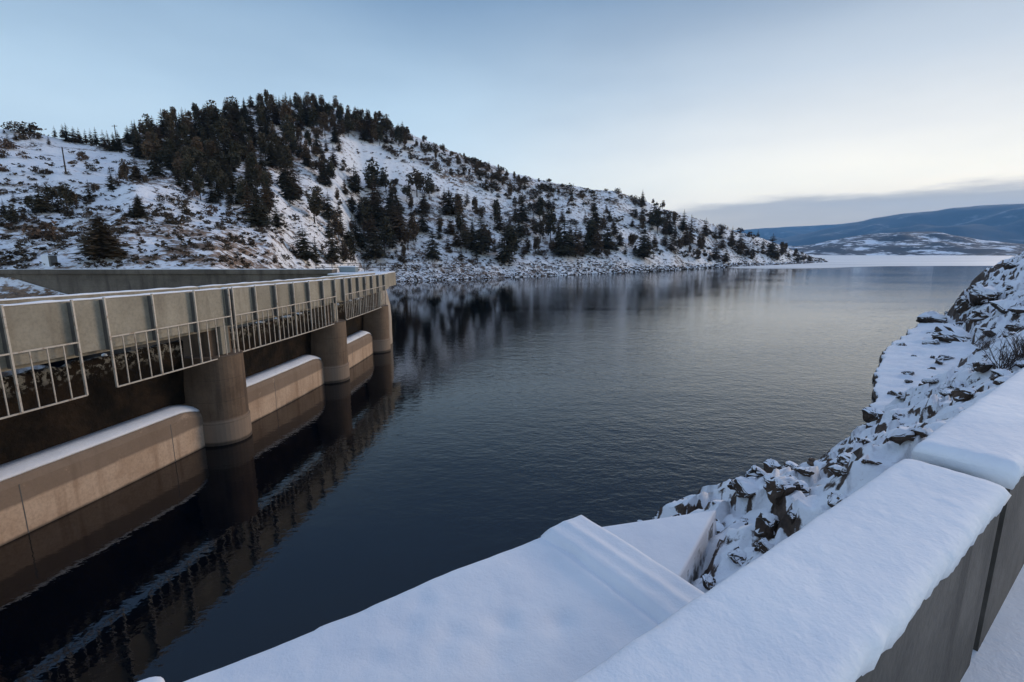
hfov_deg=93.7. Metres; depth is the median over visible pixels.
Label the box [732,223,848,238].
mountain ridge beyond
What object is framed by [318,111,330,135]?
pine tree
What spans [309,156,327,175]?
pine tree
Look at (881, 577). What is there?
concrete barrier
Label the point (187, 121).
pine tree
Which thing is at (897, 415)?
boulder
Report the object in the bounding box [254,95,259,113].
pine tree
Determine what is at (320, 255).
pine tree
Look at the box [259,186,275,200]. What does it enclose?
pine tree
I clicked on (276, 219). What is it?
pine tree
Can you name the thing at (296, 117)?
pine tree
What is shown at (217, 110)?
pine tree
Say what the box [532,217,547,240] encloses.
pine tree
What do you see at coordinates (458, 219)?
pine tree
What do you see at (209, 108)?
pine tree
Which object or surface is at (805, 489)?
boulder
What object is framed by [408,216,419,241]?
pine tree
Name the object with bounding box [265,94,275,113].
pine tree
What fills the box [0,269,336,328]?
retaining wall
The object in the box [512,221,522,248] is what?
pine tree
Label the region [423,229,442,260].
pine tree
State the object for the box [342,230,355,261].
pine tree
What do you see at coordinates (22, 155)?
juniper bush
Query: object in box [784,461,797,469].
boulder
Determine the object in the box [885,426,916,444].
boulder
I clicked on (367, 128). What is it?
pine tree
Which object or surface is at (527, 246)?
pine tree
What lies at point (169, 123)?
pine tree
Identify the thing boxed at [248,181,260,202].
pine tree
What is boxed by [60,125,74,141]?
pine tree
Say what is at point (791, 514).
boulder
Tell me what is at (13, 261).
juniper bush
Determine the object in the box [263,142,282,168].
pine tree
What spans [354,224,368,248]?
pine tree
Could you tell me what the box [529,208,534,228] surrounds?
pine tree
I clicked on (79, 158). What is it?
juniper bush
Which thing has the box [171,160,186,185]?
pine tree
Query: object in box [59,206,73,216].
juniper bush
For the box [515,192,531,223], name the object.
pine tree
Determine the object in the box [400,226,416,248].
pine tree
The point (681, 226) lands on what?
pine tree
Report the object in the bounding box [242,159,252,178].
pine tree
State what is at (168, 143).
pine tree
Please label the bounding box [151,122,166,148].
pine tree
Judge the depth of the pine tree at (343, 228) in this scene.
112.13 m
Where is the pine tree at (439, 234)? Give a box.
[435,227,443,239]
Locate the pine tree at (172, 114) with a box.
[168,111,176,126]
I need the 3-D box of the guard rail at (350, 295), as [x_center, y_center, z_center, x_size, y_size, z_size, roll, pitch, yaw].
[-9.348,-3.063,30.956,0.248,2.394,7.792,0,10,2]
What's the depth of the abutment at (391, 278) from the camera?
37.69 m
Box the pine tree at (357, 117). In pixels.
[352,112,361,121]
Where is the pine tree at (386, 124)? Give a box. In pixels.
[379,117,393,131]
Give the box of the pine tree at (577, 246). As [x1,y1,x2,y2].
[568,222,583,256]
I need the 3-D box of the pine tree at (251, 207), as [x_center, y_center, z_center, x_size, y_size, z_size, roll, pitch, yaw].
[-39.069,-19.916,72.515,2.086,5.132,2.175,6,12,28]
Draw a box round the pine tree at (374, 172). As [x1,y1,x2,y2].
[363,159,381,191]
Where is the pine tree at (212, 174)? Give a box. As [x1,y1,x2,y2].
[206,159,222,187]
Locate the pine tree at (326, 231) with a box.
[323,216,335,238]
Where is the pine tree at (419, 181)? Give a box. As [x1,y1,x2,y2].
[405,170,425,196]
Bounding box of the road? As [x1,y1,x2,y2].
[960,565,1023,681]
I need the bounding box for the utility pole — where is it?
[61,147,66,172]
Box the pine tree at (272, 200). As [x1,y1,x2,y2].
[267,177,277,207]
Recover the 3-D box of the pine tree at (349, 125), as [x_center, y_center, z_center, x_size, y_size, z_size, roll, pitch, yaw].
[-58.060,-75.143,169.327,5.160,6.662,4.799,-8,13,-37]
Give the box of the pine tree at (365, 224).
[361,219,371,240]
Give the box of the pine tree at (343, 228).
[338,214,347,237]
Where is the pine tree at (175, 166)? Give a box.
[171,156,183,179]
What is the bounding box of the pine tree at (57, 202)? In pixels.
[51,192,64,211]
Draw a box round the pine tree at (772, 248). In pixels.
[766,233,780,258]
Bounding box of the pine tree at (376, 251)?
[360,225,389,259]
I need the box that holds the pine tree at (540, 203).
[534,196,544,219]
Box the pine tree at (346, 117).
[344,112,350,128]
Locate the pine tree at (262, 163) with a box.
[258,150,274,176]
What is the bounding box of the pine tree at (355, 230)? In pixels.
[350,215,365,238]
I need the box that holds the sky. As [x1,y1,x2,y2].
[0,0,1023,229]
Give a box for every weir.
[0,405,204,545]
[246,355,323,422]
[347,330,372,368]
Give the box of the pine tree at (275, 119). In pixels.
[269,94,281,125]
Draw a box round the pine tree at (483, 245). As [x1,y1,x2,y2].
[469,213,495,255]
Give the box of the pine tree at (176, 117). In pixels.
[174,116,179,135]
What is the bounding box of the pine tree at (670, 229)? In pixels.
[667,212,675,234]
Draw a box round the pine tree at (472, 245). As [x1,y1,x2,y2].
[463,222,479,248]
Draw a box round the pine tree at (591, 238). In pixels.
[587,231,598,248]
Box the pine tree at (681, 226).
[677,209,687,231]
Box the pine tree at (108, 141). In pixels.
[103,130,111,150]
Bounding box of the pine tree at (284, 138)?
[282,134,295,165]
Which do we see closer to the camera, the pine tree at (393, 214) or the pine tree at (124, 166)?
the pine tree at (124, 166)
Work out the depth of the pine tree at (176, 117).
117.14 m
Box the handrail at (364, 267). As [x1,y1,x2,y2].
[315,263,396,272]
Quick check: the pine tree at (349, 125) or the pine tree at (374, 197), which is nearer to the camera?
the pine tree at (374, 197)
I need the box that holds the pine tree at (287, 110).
[278,99,295,124]
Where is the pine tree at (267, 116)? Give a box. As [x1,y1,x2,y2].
[260,96,273,127]
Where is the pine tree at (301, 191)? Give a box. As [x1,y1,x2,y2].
[282,165,306,197]
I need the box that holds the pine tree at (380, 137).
[376,124,383,144]
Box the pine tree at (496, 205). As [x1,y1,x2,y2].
[491,199,502,224]
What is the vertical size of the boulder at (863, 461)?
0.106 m
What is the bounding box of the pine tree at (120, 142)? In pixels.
[113,132,126,151]
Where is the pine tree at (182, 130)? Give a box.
[176,122,190,145]
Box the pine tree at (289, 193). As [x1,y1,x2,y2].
[278,160,303,201]
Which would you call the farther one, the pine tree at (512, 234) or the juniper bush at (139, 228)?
the pine tree at (512, 234)
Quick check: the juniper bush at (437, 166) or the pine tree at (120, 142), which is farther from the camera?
the juniper bush at (437, 166)
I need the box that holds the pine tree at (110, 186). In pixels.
[105,167,119,190]
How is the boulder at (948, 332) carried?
on the bank at (927, 408)
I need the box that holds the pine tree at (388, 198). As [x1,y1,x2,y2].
[383,183,403,215]
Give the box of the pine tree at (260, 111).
[255,101,264,125]
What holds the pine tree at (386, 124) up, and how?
on the hill at (143, 191)
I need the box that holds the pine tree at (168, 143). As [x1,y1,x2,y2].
[162,137,174,156]
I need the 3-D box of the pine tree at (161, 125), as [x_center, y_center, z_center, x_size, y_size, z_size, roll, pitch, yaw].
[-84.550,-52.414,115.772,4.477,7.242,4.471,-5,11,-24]
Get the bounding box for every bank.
[0,277,68,298]
[655,251,1023,592]
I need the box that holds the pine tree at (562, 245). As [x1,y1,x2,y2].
[551,214,576,256]
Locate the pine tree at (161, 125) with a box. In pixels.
[155,109,168,136]
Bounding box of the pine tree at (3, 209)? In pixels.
[0,199,8,216]
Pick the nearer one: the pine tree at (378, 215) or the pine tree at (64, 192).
the pine tree at (64, 192)
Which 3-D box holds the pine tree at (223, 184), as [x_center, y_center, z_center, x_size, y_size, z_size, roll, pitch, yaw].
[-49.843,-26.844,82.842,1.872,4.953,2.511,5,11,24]
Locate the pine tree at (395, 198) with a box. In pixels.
[384,184,407,222]
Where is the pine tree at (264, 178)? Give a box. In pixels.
[258,170,269,189]
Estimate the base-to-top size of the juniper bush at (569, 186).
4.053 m
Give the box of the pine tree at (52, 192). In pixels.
[41,185,58,201]
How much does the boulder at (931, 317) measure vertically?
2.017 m
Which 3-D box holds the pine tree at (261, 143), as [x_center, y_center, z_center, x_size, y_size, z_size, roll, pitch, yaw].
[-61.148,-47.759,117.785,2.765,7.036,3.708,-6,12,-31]
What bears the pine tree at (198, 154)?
on the hill at (143, 191)
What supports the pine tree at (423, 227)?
on the hill at (143, 191)
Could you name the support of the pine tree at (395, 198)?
on the hill at (143, 191)
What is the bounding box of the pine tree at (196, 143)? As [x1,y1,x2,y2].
[190,136,204,152]
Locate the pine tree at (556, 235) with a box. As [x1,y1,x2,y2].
[551,221,562,240]
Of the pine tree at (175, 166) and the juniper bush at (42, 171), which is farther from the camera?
the pine tree at (175, 166)
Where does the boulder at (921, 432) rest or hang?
on the bank at (927, 408)
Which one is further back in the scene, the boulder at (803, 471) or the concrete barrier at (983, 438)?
the boulder at (803, 471)
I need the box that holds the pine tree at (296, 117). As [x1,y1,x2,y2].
[291,108,302,124]
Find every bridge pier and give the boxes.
[131,325,251,446]
[270,303,349,383]
[339,291,390,352]
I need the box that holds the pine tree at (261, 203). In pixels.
[257,200,275,226]
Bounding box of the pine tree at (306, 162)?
[299,149,313,167]
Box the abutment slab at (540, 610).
[184,538,658,681]
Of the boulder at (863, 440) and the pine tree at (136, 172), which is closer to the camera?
the boulder at (863, 440)
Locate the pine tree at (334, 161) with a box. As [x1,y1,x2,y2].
[329,145,338,167]
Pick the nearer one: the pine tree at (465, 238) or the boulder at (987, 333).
the boulder at (987, 333)
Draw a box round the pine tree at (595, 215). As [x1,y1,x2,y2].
[588,204,601,224]
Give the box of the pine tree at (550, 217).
[544,208,556,239]
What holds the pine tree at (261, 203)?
on the hill at (143, 191)
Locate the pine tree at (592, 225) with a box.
[584,220,598,249]
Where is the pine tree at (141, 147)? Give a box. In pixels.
[132,136,152,158]
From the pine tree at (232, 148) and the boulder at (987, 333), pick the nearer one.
the boulder at (987, 333)
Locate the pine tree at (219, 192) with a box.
[209,176,224,198]
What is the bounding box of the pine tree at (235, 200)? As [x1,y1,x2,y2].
[233,176,244,204]
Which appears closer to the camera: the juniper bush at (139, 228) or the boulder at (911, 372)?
the boulder at (911, 372)
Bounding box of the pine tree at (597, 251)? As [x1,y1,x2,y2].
[589,219,604,256]
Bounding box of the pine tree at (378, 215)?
[370,200,386,228]
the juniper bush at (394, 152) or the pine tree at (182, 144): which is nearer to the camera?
the pine tree at (182, 144)
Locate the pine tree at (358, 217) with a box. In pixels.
[355,199,363,222]
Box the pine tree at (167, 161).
[159,147,173,169]
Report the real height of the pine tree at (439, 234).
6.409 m
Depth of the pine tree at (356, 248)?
116.54 m
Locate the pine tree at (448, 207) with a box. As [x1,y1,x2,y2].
[439,187,459,215]
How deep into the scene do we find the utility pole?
75.20 m
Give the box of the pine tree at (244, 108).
[242,97,249,121]
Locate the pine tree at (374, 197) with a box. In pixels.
[365,176,389,212]
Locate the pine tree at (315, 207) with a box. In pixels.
[306,186,323,223]
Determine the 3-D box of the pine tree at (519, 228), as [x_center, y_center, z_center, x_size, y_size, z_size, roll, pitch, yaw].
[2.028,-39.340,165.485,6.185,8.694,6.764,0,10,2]
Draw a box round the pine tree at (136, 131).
[131,129,139,143]
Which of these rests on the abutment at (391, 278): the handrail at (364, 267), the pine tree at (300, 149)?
the handrail at (364, 267)
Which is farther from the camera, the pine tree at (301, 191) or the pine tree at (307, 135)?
the pine tree at (307, 135)
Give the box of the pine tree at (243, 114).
[236,106,254,130]
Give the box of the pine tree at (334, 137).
[328,124,342,143]
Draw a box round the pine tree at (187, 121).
[181,114,197,135]
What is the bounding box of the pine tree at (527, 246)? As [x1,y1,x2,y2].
[521,232,532,252]
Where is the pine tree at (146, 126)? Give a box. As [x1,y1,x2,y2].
[141,113,153,134]
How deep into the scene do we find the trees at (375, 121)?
176.20 m
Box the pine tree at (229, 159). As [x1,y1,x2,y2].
[218,151,241,172]
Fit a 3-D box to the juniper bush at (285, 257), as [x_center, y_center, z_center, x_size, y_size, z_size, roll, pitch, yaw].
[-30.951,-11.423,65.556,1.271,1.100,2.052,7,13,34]
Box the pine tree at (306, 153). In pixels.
[298,141,310,165]
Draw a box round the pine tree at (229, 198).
[224,180,234,203]
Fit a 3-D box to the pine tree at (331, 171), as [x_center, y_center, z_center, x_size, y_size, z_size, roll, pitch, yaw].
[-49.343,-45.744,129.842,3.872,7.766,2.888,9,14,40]
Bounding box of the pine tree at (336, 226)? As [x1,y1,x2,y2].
[330,213,342,241]
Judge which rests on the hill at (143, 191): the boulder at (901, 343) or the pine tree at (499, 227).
the pine tree at (499, 227)
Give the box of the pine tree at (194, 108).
[190,102,198,122]
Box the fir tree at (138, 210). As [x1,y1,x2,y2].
[128,194,149,217]
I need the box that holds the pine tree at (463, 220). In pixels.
[461,211,469,228]
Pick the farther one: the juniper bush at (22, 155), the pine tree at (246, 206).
the juniper bush at (22, 155)
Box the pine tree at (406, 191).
[400,183,412,197]
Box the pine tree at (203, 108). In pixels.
[198,105,207,123]
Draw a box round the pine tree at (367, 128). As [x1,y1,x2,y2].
[359,118,371,135]
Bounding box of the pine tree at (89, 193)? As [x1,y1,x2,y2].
[81,180,94,199]
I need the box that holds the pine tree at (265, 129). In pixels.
[262,119,269,139]
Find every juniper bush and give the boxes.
[0,120,29,133]
[0,136,19,148]
[0,149,11,157]
[0,164,10,171]
[3,259,17,263]
[13,237,29,243]
[14,122,48,138]
[15,151,30,158]
[17,215,27,221]
[18,130,30,139]
[21,220,64,240]
[24,216,39,222]
[25,227,53,236]
[25,234,38,238]
[27,166,53,173]
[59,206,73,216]
[68,232,81,236]
[76,154,88,160]
[76,193,86,200]
[80,212,92,218]
[81,197,94,201]
[83,162,100,170]
[114,205,123,212]
[132,225,145,231]
[142,175,150,181]
[151,204,169,215]
[152,210,159,216]
[153,196,166,201]
[164,214,191,224]
[172,202,182,208]
[181,204,190,213]
[184,189,200,197]
[190,210,206,219]
[201,203,219,215]
[204,244,216,250]
[214,221,228,229]
[218,254,230,261]
[219,237,232,242]
[230,220,238,225]
[234,233,245,241]
[247,237,254,245]
[281,254,292,260]
[315,177,325,182]
[390,148,401,156]
[421,157,429,164]
[427,143,438,151]
[430,163,442,170]
[484,165,491,170]
[516,178,525,183]
[533,249,541,254]
[561,183,576,191]
[570,218,578,224]
[577,190,584,197]
[629,195,638,200]
[670,248,680,253]
[680,250,690,255]
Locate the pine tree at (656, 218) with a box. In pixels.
[648,203,665,233]
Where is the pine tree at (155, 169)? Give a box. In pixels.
[145,152,167,176]
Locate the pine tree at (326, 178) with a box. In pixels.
[318,161,332,185]
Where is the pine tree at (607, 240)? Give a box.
[599,227,619,250]
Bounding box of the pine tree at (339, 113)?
[335,105,344,123]
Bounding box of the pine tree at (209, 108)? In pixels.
[205,99,218,121]
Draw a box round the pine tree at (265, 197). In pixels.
[258,186,274,213]
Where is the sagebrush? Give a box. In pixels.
[0,108,824,279]
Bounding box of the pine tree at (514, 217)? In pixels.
[509,201,521,221]
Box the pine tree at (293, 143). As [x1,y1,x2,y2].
[287,130,298,154]
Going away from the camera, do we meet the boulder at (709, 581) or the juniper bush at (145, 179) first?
the boulder at (709, 581)
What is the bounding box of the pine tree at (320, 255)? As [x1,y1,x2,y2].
[311,236,322,262]
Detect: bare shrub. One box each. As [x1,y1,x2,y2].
[974,332,1023,370]
[975,332,997,349]
[999,329,1023,357]
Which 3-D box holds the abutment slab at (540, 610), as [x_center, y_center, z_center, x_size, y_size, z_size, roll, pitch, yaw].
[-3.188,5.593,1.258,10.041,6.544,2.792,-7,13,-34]
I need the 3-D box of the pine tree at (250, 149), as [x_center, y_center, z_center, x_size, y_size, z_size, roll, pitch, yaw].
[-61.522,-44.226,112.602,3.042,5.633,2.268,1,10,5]
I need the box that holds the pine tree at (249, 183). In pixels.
[244,168,261,195]
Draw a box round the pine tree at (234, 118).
[226,103,239,128]
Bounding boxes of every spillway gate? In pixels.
[0,340,184,464]
[229,311,310,376]
[337,297,364,335]
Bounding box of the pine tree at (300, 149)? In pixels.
[295,138,302,156]
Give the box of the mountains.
[766,204,1023,245]
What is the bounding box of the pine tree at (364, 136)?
[359,122,368,141]
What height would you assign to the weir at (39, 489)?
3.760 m
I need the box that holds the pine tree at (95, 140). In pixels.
[91,128,100,144]
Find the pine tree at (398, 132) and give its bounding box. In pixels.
[394,126,403,143]
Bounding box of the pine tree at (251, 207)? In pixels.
[248,193,254,217]
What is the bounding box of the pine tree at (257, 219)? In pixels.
[241,190,273,227]
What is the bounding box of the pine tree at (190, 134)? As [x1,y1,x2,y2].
[188,125,196,140]
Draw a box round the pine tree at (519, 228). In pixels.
[514,215,525,237]
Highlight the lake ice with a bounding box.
[730,255,1013,268]
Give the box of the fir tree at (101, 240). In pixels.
[68,212,130,259]
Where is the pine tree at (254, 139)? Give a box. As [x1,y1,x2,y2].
[247,122,257,146]
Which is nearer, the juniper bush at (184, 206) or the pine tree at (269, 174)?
the juniper bush at (184, 206)
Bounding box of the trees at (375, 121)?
[0,92,811,263]
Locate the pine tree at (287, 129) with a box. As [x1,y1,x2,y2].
[281,114,295,141]
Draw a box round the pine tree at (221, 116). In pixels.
[218,112,226,124]
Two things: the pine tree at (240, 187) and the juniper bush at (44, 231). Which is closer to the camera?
the juniper bush at (44, 231)
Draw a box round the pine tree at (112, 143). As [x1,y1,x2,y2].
[107,134,122,151]
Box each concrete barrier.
[572,459,1010,681]
[911,369,1023,651]
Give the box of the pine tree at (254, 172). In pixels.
[249,167,259,187]
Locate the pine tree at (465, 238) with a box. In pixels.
[459,229,473,252]
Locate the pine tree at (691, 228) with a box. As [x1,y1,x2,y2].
[685,218,697,239]
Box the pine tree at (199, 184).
[192,174,205,199]
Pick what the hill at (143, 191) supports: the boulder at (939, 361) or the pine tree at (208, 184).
the pine tree at (208, 184)
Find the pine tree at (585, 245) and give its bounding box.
[580,231,592,253]
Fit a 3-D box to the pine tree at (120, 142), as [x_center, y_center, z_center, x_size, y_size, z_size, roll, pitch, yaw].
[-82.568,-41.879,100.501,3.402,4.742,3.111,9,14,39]
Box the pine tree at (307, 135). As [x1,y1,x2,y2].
[304,129,311,146]
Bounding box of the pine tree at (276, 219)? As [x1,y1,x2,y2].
[271,204,284,227]
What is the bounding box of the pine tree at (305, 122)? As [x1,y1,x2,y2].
[302,108,313,126]
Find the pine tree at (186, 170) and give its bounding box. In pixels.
[180,156,191,179]
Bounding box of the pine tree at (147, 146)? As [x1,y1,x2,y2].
[139,138,162,159]
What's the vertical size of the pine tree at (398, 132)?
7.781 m
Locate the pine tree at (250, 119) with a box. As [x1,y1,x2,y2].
[245,103,257,134]
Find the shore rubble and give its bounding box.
[393,254,827,281]
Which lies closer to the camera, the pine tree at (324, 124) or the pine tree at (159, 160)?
the pine tree at (159, 160)
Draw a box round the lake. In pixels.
[0,266,993,681]
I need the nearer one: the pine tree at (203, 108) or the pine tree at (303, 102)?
the pine tree at (203, 108)
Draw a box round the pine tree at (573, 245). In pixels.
[567,225,576,250]
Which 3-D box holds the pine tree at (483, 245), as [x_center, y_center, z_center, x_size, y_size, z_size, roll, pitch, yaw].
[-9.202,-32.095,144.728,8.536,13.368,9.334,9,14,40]
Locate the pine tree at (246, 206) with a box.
[235,182,255,215]
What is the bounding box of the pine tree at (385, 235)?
[375,215,393,252]
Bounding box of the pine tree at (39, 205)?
[26,182,56,212]
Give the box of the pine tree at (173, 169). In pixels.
[169,150,176,174]
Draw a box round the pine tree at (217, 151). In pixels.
[212,143,221,161]
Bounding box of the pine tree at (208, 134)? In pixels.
[205,123,216,139]
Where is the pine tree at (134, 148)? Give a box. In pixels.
[126,130,142,157]
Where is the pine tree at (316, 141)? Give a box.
[310,131,325,154]
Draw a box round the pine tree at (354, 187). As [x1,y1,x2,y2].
[347,163,365,193]
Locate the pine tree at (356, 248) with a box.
[352,235,360,253]
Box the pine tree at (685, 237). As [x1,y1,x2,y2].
[681,224,696,246]
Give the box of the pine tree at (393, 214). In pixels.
[387,200,403,231]
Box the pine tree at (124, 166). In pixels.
[117,158,130,179]
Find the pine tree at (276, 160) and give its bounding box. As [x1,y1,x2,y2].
[272,148,279,170]
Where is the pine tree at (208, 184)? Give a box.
[204,166,215,186]
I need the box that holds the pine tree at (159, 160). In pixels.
[149,143,162,162]
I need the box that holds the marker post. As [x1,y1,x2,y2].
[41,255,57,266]
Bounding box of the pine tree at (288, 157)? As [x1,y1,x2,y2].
[278,145,294,168]
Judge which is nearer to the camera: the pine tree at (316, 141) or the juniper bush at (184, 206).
the juniper bush at (184, 206)
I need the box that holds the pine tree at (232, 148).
[228,143,240,163]
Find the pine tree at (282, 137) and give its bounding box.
[280,130,289,146]
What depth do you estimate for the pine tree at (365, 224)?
128.41 m
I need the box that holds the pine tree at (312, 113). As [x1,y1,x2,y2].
[307,107,318,127]
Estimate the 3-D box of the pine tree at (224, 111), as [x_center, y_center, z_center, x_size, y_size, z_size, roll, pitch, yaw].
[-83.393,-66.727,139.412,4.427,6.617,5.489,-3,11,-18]
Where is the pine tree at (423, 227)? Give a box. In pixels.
[417,212,433,233]
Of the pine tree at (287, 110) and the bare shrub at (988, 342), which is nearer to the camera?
the bare shrub at (988, 342)
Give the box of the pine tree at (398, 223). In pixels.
[390,200,407,241]
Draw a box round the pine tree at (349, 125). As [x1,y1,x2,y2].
[343,119,354,136]
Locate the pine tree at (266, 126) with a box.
[262,118,269,134]
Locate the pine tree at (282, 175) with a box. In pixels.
[276,157,291,188]
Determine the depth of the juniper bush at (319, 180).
126.66 m
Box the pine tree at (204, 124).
[189,109,216,137]
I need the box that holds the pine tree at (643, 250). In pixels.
[630,221,654,258]
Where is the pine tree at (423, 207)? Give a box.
[415,191,429,213]
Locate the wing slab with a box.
[602,510,716,583]
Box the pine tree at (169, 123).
[164,113,174,137]
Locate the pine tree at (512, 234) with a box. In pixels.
[505,225,519,259]
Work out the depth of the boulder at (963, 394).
10.59 m
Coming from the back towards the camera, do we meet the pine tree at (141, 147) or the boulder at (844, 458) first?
the pine tree at (141, 147)
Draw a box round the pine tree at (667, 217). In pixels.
[660,214,670,230]
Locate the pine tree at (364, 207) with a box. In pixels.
[357,196,373,224]
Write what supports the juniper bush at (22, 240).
on the hill at (143, 191)
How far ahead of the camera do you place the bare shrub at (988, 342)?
25.00 m
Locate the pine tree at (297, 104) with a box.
[292,92,301,112]
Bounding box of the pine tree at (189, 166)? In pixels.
[183,154,198,188]
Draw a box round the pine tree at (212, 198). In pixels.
[203,183,219,203]
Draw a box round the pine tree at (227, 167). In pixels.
[223,164,235,181]
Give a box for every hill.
[0,104,827,280]
[788,231,1023,255]
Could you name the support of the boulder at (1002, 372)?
on the bank at (927, 408)
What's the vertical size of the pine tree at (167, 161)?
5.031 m
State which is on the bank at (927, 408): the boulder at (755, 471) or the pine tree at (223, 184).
the boulder at (755, 471)
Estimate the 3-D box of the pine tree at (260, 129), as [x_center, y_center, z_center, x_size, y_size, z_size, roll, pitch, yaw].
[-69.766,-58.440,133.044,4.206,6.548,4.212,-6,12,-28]
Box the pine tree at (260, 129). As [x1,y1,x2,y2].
[255,119,267,140]
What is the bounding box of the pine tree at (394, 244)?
[387,223,398,248]
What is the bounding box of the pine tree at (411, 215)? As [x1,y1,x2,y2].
[406,210,417,227]
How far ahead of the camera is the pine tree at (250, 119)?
134.08 m
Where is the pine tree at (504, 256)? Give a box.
[492,221,517,264]
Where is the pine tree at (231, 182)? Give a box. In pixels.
[228,165,237,194]
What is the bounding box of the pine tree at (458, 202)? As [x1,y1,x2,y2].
[453,194,462,214]
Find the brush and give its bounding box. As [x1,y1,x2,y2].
[0,142,804,263]
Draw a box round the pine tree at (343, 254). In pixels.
[339,233,354,260]
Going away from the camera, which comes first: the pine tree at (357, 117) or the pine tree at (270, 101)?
the pine tree at (270, 101)
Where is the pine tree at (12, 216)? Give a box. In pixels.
[3,204,20,225]
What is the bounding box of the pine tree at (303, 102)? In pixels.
[301,97,307,111]
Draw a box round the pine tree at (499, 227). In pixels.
[494,206,505,230]
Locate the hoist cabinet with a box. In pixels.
[338,266,358,271]
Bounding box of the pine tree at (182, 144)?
[178,137,186,148]
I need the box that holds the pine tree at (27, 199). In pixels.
[23,195,35,207]
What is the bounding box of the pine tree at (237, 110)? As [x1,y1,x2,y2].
[233,100,247,119]
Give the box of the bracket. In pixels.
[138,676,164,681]
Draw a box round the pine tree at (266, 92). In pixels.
[263,88,268,106]
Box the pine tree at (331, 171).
[325,157,335,178]
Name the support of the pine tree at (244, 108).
on the hill at (143, 191)
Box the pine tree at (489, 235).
[481,224,495,251]
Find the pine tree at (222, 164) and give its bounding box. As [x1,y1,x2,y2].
[214,151,235,179]
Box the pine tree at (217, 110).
[208,106,224,123]
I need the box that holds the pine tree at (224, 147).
[219,131,229,154]
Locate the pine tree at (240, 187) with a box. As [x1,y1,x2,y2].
[236,175,251,204]
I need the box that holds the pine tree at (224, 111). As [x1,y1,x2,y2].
[219,102,230,120]
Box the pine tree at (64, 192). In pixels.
[56,184,73,209]
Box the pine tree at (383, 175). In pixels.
[378,167,392,193]
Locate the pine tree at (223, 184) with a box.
[214,171,228,198]
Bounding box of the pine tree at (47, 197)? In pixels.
[41,189,54,209]
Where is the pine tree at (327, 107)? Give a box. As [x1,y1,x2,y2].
[323,102,335,120]
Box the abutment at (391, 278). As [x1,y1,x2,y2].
[327,271,395,343]
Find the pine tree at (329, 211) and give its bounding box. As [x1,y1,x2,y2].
[321,192,338,219]
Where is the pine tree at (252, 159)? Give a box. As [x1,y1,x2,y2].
[244,152,258,171]
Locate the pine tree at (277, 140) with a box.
[272,133,282,150]
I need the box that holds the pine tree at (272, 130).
[266,121,275,142]
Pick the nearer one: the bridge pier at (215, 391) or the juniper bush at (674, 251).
the bridge pier at (215, 391)
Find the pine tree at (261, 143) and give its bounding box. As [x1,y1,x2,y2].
[256,132,268,158]
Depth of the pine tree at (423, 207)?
152.81 m
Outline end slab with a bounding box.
[538,515,704,623]
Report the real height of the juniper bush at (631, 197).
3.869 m
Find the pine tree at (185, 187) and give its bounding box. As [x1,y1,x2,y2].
[180,173,190,192]
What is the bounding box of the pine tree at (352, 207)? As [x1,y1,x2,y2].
[346,190,357,213]
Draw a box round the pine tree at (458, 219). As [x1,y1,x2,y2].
[455,212,463,229]
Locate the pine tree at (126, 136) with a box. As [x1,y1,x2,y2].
[121,126,132,143]
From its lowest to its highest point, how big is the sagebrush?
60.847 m
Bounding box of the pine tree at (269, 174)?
[257,171,273,187]
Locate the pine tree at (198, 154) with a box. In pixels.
[188,146,206,169]
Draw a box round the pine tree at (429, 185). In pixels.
[423,173,434,199]
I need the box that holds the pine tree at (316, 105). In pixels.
[314,98,322,116]
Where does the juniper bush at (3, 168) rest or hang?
on the hill at (143, 191)
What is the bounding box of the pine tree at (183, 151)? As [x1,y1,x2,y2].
[180,146,195,167]
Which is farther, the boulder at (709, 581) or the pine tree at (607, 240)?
the pine tree at (607, 240)
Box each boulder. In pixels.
[702,574,715,589]
[716,519,724,533]
[727,476,759,497]
[727,546,746,565]
[744,465,767,477]
[754,512,778,539]
[754,538,773,553]
[763,459,781,472]
[763,474,774,481]
[765,476,803,505]
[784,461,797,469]
[785,475,810,496]
[787,510,795,523]
[793,466,813,476]
[807,457,815,465]
[827,464,846,476]
[827,492,847,507]
[836,452,851,465]
[852,436,871,444]
[861,459,881,464]
[862,407,883,422]
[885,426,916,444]
[887,390,898,395]
[892,412,904,419]
[896,342,906,345]
[896,395,903,399]
[901,370,914,374]
[911,427,928,437]
[916,311,946,322]
[921,377,938,383]
[922,339,940,344]
[932,323,972,342]
[935,358,943,364]
[938,354,954,359]
[938,388,951,396]
[940,384,950,388]
[948,367,959,372]
[948,379,965,387]
[951,387,976,401]
[954,295,972,313]
[965,309,991,323]
[968,284,1002,306]
[972,361,994,372]
[982,327,995,337]
[989,296,1020,313]
[990,369,1011,375]
[993,376,1010,384]
[1002,261,1019,269]
[1002,332,1015,337]
[1004,289,1015,293]
[1004,322,1023,331]
[1007,306,1023,313]
[1014,360,1023,368]
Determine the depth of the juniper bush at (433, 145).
192.92 m
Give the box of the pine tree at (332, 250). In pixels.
[322,225,343,264]
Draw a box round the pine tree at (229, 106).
[227,96,238,110]
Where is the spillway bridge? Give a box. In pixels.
[0,272,388,371]
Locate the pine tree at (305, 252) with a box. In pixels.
[291,226,319,262]
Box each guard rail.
[0,300,88,419]
[99,288,235,387]
[229,279,337,351]
[341,274,385,319]
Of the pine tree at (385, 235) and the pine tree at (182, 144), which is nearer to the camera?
the pine tree at (182, 144)
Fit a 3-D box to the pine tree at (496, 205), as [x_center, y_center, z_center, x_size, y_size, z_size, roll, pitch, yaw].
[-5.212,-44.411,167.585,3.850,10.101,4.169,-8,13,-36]
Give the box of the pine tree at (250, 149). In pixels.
[242,140,256,156]
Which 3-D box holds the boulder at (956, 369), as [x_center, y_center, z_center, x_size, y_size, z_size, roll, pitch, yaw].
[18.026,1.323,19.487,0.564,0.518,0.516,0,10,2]
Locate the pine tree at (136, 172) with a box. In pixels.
[127,155,144,180]

